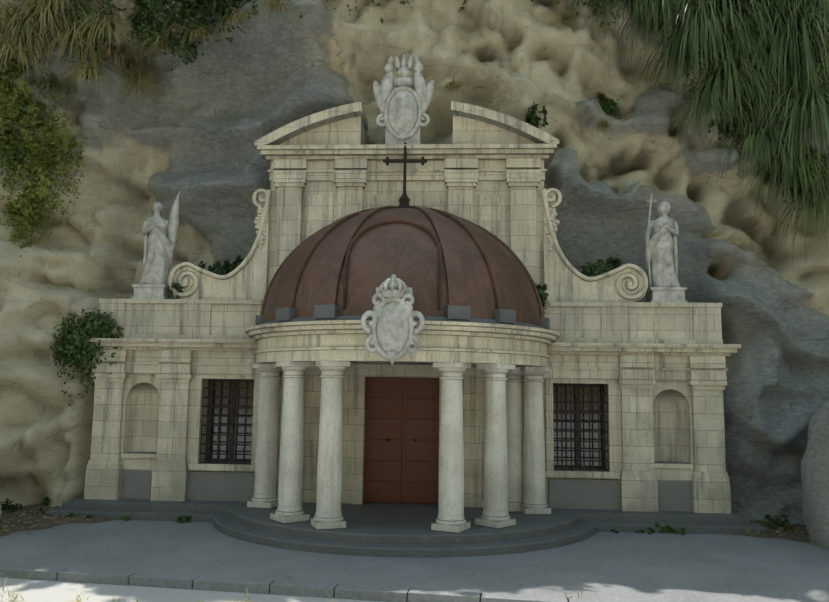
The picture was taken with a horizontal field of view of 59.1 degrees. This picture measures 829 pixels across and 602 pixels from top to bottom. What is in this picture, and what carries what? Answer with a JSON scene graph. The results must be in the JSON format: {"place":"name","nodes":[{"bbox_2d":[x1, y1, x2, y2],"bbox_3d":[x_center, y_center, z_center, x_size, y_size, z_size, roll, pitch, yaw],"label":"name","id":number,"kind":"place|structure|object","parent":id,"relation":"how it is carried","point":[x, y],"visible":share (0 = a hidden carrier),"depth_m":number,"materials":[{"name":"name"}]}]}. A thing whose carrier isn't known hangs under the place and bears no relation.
{"place":"outdoors","nodes":[
{"label":"outdoors","id":0,"kind":"place"},
{"bbox_2d":[0,578,407,601],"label":"road asphalt","id":1,"kind":"structure","parent":0,"point":[29,590],"depth_m":10.67,"materials":[{"name":"grey asphalt"}]},
{"bbox_2d":[0,564,632,601],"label":"kerb stones","id":2,"kind":"object","parent":1,"relation":"on","point":[309,589],"visible":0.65,"depth_m":10.84,"materials":[{"name":"concrete"}]},
{"bbox_2d":[0,0,828,523],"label":"cliff rock","id":3,"kind":"object","parent":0,"point":[216,118],"visible":0.4,"depth_m":18.66,"materials":[{"name":"grey stone"}]},
{"bbox_2d":[0,51,88,259],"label":"hanging shrub","id":4,"kind":"object","parent":3,"relation":"on","point":[27,211],"visible":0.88,"depth_m":17.56,"materials":[{"name":"green plant"}]},
{"bbox_2d":[0,0,619,601],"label":"dry grass","id":5,"kind":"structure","parent":3,"relation":"on","point":[40,10],"depth_m":18.09,"materials":[{"name":"green plant"}]},
{"bbox_2d":[0,0,828,534],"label":"shrubs","id":6,"kind":"object","parent":3,"relation":"on","point":[78,348],"visible":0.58,"depth_m":17.95,"materials":[{"name":"green plant"}]},
{"bbox_2d":[26,0,828,527],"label":"hanging foliage","id":7,"kind":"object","parent":3,"relation":"on","point":[802,100],"depth_m":17.53,"materials":[{"name":"green plant"}]},
{"bbox_2d":[0,520,828,601],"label":"concrete pavement","id":8,"kind":"structure","parent":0,"point":[645,567],"depth_m":12.24,"materials":[{"name":"grey concrete"}]},
{"bbox_2d":[0,503,810,542],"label":"dirt patches","id":9,"kind":"object","parent":8,"relation":"on","point":[792,535],"visible":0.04,"depth_m":15.23,"materials":[{"name":"brown soil"}]},
{"bbox_2d":[0,503,809,537],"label":"fallen leaves","id":10,"kind":"object","parent":9,"relation":"on","point":[101,516],"visible":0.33,"depth_m":15.26,"materials":[{"name":"brown plant"}]},
{"bbox_2d":[46,497,767,557],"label":"stone steps","id":11,"kind":"structure","parent":8,"relation":"on","point":[381,529],"depth_m":14.63,"materials":[{"name":"grey stone"}]},
{"bbox_2d":[247,361,550,532],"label":"portico columns","id":12,"kind":"structure","parent":11,"relation":"on","point":[514,464],"depth_m":14.29,"materials":[{"name":"beige stone"}]},
{"bbox_2d":[244,320,559,366],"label":"portico entablature","id":13,"kind":"structure","parent":12,"relation":"on","point":[440,341],"depth_m":13.98,"materials":[{"name":"beige stone"}]},
{"bbox_2d":[361,274,424,364],"bbox_3d":[-0.384,0.348,13.431,1.170,1.658,0.658,0,-7,3],"label":"coat of arms portico","id":14,"kind":"object","parent":13,"relation":"attached to","point":[392,324],"visible":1,"depth_m":13.21,"materials":[{"name":"stone"}]},
{"bbox_2d":[255,206,549,329],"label":"dome","id":15,"kind":"structure","parent":13,"relation":"on","point":[445,266],"depth_m":14.54,"materials":[{"name":"brown metal"}]},
{"bbox_2d":[383,142,426,208],"bbox_3d":[-0.229,-2.896,17.250,0.909,1.762,0.909,7,-9,-41],"label":"iron cross","id":16,"kind":"object","parent":15,"relation":"on","point":[404,200],"visible":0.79,"depth_m":17.25,"materials":[{"name":"black metal"}]},
{"bbox_2d":[79,101,740,513],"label":"church facade","id":17,"kind":"structure","parent":11,"relation":"on","point":[659,371],"depth_m":16.85,"materials":[{"name":"stone"}]},
{"bbox_2d":[131,191,179,298],"bbox_3d":[-6.229,-1.352,17.852,0.972,2.719,0.656,0,-7,3],"label":"statue","id":18,"kind":"object","parent":17,"relation":"on","point":[160,233],"visible":1,"depth_m":17.70,"materials":[{"name":"stone"}]},
{"bbox_2d":[364,377,438,503],"bbox_3d":[-0.290,3.204,16.881,1.720,2.860,0.170,0,-7,3],"label":"wood door","id":19,"kind":"structure","parent":17,"relation":"attached to","point":[401,464],"depth_m":16.86,"materials":[{"name":"wood"}]},
{"bbox_2d":[373,54,433,143],"bbox_3d":[-0.254,-4.814,18.000,1.497,2.342,1.010,0,-7,3],"label":"coat of arms","id":20,"kind":"object","parent":17,"relation":"on","point":[403,106],"visible":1,"depth_m":17.60,"materials":[{"name":"stone"}]},
{"bbox_2d":[200,379,608,470],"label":"window grilles","id":21,"kind":"object","parent":17,"relation":"on","point":[579,422],"depth_m":16.96,"materials":[{"name":"metal"}]},
{"bbox_2d":[168,188,647,301],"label":"scroll volutes","id":22,"kind":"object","parent":17,"relation":"on","point":[565,280],"depth_m":17.24,"materials":[{"name":"stone"}]},
{"bbox_2d":[645,194,686,302],"bbox_3d":[5.836,-1.212,17.210,0.863,2.608,0.736,0,-7,3],"label":"statue","id":23,"kind":"object","parent":17,"relation":"on","point":[661,251],"visible":1,"depth_m":17.02,"materials":[{"name":"stone"}]},
{"bbox_2d":[801,400,828,549],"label":"edge rock","id":24,"kind":"object","parent":8,"relation":"on","point":[815,472],"visible":0.94,"depth_m":14.27,"materials":[{"name":"grey stone"}]}
]}

